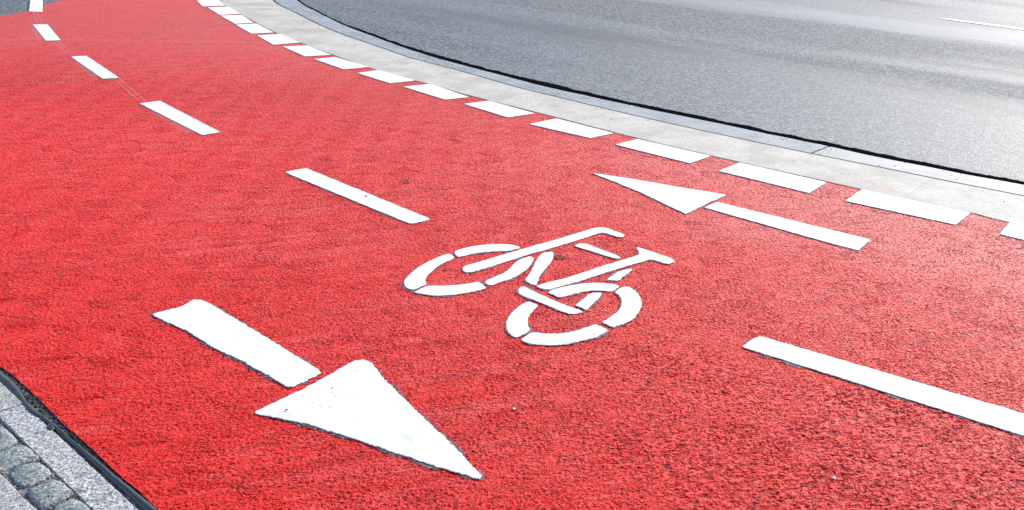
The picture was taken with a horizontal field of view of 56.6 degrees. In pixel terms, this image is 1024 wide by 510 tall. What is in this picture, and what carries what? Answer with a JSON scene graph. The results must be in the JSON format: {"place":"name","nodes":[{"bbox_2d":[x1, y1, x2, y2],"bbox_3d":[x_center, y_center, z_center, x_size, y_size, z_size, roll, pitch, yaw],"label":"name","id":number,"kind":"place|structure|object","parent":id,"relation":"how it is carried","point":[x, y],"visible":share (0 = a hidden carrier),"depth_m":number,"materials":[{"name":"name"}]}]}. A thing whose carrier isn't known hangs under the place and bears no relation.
{"place":"outdoors","nodes":[
{"label":"outdoors","id":0,"kind":"place"},
{"bbox_2d":[0,0,1023,509],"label":"cycle path","id":1,"kind":"structure","parent":0,"point":[122,212],"depth_m":3.63,"materials":[{"name":"red asphalt"}]},
{"bbox_2d":[32,24,60,40],"bbox_3d":[-4.412,-2.060,8.823,0.339,0.009,1.071,-10,25,-28],"label":"dash","id":2,"kind":"object","parent":1,"relation":"on","point":[46,32],"visible":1,"depth_m":8.84,"materials":[{"name":"white paint"}]},
{"bbox_2d":[71,56,119,78],"bbox_3d":[-3.302,-1.461,7.420,0.267,0.009,1.077,-11,25,-30],"label":"dash","id":3,"kind":"object","parent":1,"relation":"on","point":[94,67],"visible":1,"depth_m":7.41,"materials":[{"name":"white paint"}]},
{"bbox_2d":[139,101,219,135],"bbox_3d":[-2.138,-0.863,6.024,0.270,0.009,1.069,-14,27,-35],"label":"dash","id":4,"kind":"object","parent":1,"relation":"on","point":[171,113],"visible":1,"depth_m":6.03,"materials":[{"name":"white paint"}]},
{"bbox_2d":[197,0,224,6],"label":"edge block","id":5,"kind":"structure","parent":1,"relation":"on","point":[206,3],"depth_m":11.08,"materials":[{"name":"white paint"}]},
{"bbox_2d":[208,7,239,14],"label":"edge block","id":6,"kind":"structure","parent":1,"relation":"on","point":[223,10],"depth_m":10.54,"materials":[{"name":"white paint"}]},
{"bbox_2d":[221,15,253,23],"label":"edge block","id":7,"kind":"structure","parent":1,"relation":"on","point":[237,19],"depth_m":9.99,"materials":[{"name":"white paint"}]},
{"bbox_2d":[236,24,273,33],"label":"edge block","id":8,"kind":"structure","parent":1,"relation":"on","point":[254,29],"depth_m":9.45,"materials":[{"name":"white paint"}]},
{"bbox_2d":[257,34,299,44],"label":"edge block","id":9,"kind":"structure","parent":1,"relation":"on","point":[276,39],"depth_m":8.91,"materials":[{"name":"white paint"}]},
{"bbox_2d":[283,45,330,56],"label":"edge block","id":10,"kind":"structure","parent":1,"relation":"on","point":[306,51],"depth_m":8.39,"materials":[{"name":"white paint"}]},
{"bbox_2d":[148,299,484,480],"bbox_3d":[-0.655,0.390,3.015,0.469,0.009,1.546,-16,28,-37],"label":"direction arrow","id":11,"kind":"object","parent":1,"relation":"on","point":[363,401],"visible":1,"depth_m":2.90,"materials":[{"name":"white paint"}]},
{"bbox_2d":[313,57,367,69],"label":"edge block","id":12,"kind":"structure","parent":1,"relation":"on","point":[341,64],"depth_m":7.90,"materials":[{"name":"white paint"}]},
{"bbox_2d":[286,168,428,224],"bbox_3d":[-0.784,-0.300,4.734,0.166,0.009,1.084,-18,30,-41],"label":"dash","id":13,"kind":"object","parent":1,"relation":"on","point":[357,196],"visible":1,"depth_m":4.70,"materials":[{"name":"white paint"}]},
{"bbox_2d":[357,70,414,83],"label":"edge block","id":14,"kind":"structure","parent":1,"relation":"on","point":[384,76],"depth_m":7.45,"materials":[{"name":"white paint"}]},
{"bbox_2d":[404,84,468,99],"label":"edge block","id":15,"kind":"structure","parent":1,"relation":"on","point":[436,91],"depth_m":7.00,"materials":[{"name":"white paint"}]},
{"bbox_2d":[464,101,533,117],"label":"edge block","id":16,"kind":"structure","parent":1,"relation":"on","point":[502,110],"depth_m":6.55,"materials":[{"name":"white paint"}]},
{"bbox_2d":[402,227,673,346],"bbox_3d":[0.197,0.075,3.880,0.955,0.009,1.159,20,28,38],"label":"bicycle symbol","id":17,"kind":"object","parent":1,"relation":"on","point":[517,324],"visible":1,"depth_m":3.76,"materials":[{"name":"white paint"}]},
{"bbox_2d":[529,118,614,138],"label":"edge block","id":18,"kind":"structure","parent":1,"relation":"on","point":[567,127],"depth_m":6.11,"materials":[{"name":"white paint"}]},
{"bbox_2d":[616,139,709,163],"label":"edge block","id":19,"kind":"structure","parent":1,"relation":"on","point":[670,152],"depth_m":5.67,"materials":[{"name":"white paint"}]},
{"bbox_2d":[591,173,870,250],"bbox_3d":[1.008,-0.238,4.738,0.436,0.009,1.550,-16,28,-38],"label":"direction arrow","id":20,"kind":"object","parent":1,"relation":"on","point":[685,201],"visible":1,"depth_m":4.70,"materials":[{"name":"white paint"}]},
{"bbox_2d":[717,163,825,193],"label":"edge block","id":21,"kind":"structure","parent":1,"relation":"on","point":[781,179],"depth_m":5.24,"materials":[{"name":"white paint"}]},
{"bbox_2d":[743,337,1023,437],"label":"dash","id":22,"kind":"object","parent":1,"relation":"on","point":[1009,420],"visible":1,"depth_m":3.08,"materials":[{"name":"white paint"}]},
{"bbox_2d":[845,189,971,224],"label":"edge block","id":23,"kind":"structure","parent":1,"relation":"on","point":[909,207],"depth_m":4.83,"materials":[{"name":"white paint"}]},
{"bbox_2d":[1000,222,1023,240],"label":"edge block","id":24,"kind":"structure","parent":1,"relation":"on","point":[1013,230],"depth_m":4.54,"materials":[{"name":"white paint"}]},
{"bbox_2d":[0,0,1023,509],"bbox_3d":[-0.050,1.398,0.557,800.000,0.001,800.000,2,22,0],"label":"road","id":25,"kind":"structure","parent":0,"point":[918,80],"depth_m":8.86,"materials":[{"name":"grey asphalt"}]},
{"bbox_2d":[0,382,22,411],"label":"edging stone","id":26,"kind":"object","parent":25,"relation":"on","point":[9,399],"visible":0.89,"depth_m":2.83,"materials":[{"name":"stone"}]},
{"bbox_2d":[28,0,42,11],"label":"dash","id":27,"kind":"object","parent":25,"relation":"on","point":[35,6],"visible":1,"depth_m":10.39,"materials":[{"name":"white paint"}]},
{"bbox_2d":[0,424,91,509],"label":"joint grit","id":28,"kind":"object","parent":25,"relation":"on","point":[53,475],"visible":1,"depth_m":2.47,"materials":[{"name":"grey gravel"}]},
{"bbox_2d":[0,404,137,509],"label":"edging stone","id":29,"kind":"object","parent":25,"relation":"on","point":[82,479],"visible":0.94,"depth_m":2.55,"materials":[{"name":"stone"}]},
{"bbox_2d":[0,371,156,509],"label":"joint sealant","id":30,"kind":"object","parent":25,"relation":"on","point":[9,384],"visible":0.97,"depth_m":2.61,"materials":[{"name":"black rubber"}]},
{"bbox_2d":[0,367,158,509],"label":"asphalt margin","id":31,"kind":"object","parent":25,"relation":"on","point":[33,400],"visible":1,"depth_m":2.75,"materials":[{"name":"black asphalt"}]},
{"bbox_2d":[219,0,1023,224],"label":"kerb","id":32,"kind":"structure","parent":25,"relation":"on","point":[952,195],"depth_m":6.14,"materials":[{"name":"beige concrete"}]},
{"bbox_2d":[273,0,1023,195],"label":"kerb joint","id":33,"kind":"object","parent":32,"relation":"on","point":[645,117],"visible":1,"depth_m":6.43,"materials":[{"name":"grey concrete"}]},
{"bbox_2d":[275,0,1023,194],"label":"gutter","id":34,"kind":"object","parent":25,"relation":"on","point":[799,145],"visible":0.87,"depth_m":6.39,"materials":[{"name":"grey concrete"}]},
{"bbox_2d":[275,3,1003,201],"bbox_3d":[1.638,-1.040,6.797,2.031,0.013,15.533,-18,29,-41],"label":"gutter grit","id":35,"kind":"object","parent":34,"relation":"on","point":[550,89],"visible":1,"depth_m":7.21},
{"bbox_2d":[297,0,1023,184],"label":"bitumen seam","id":36,"kind":"object","parent":25,"relation":"on","point":[568,89],"visible":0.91,"depth_m":6.60,"materials":[{"name":"black asphalt"}]},
{"bbox_2d":[940,18,1023,29],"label":"lane line","id":37,"kind":"object","parent":25,"relation":"on","point":[1009,27],"visible":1,"depth_m":11.66,"materials":[{"name":"white paint"}]},
{"label":"pavement","id":38,"kind":"structure","parent":0,"visible":0},
{"bbox_2d":[0,426,17,451],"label":"granite sett","id":39,"kind":"object","parent":38,"relation":"on","point":[8,440],"visible":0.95,"depth_m":2.63,"materials":[{"name":"grey stone"}]},
{"bbox_2d":[0,475,36,509],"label":"paving slab","id":40,"kind":"structure","parent":38,"relation":"on","point":[11,498],"depth_m":2.39,"materials":[{"name":"stone"}]},
{"bbox_2d":[0,445,38,471],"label":"granite sett","id":41,"kind":"object","parent":38,"relation":"on","point":[13,457],"visible":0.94,"depth_m":2.56,"materials":[{"name":"grey stone"}]},
{"bbox_2d":[9,463,50,488],"bbox_3d":[-1.270,0.582,2.505,0.107,0.035,0.091,18,27,35],"label":"granite sett","id":42,"kind":"object","parent":38,"relation":"on","point":[27,475],"visible":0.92,"depth_m":2.49,"materials":[{"name":"grey stone"}]},
{"bbox_2d":[27,479,72,509],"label":"granite sett","id":43,"kind":"object","parent":38,"relation":"on","point":[46,494],"visible":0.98,"depth_m":2.42,"materials":[{"name":"grey stone"}]},
{"bbox_2d":[53,499,89,509],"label":"granite sett","id":44,"kind":"object","parent":38,"relation":"on","point":[72,504],"visible":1,"depth_m":2.37,"materials":[{"name":"grey stone"}]}
]}

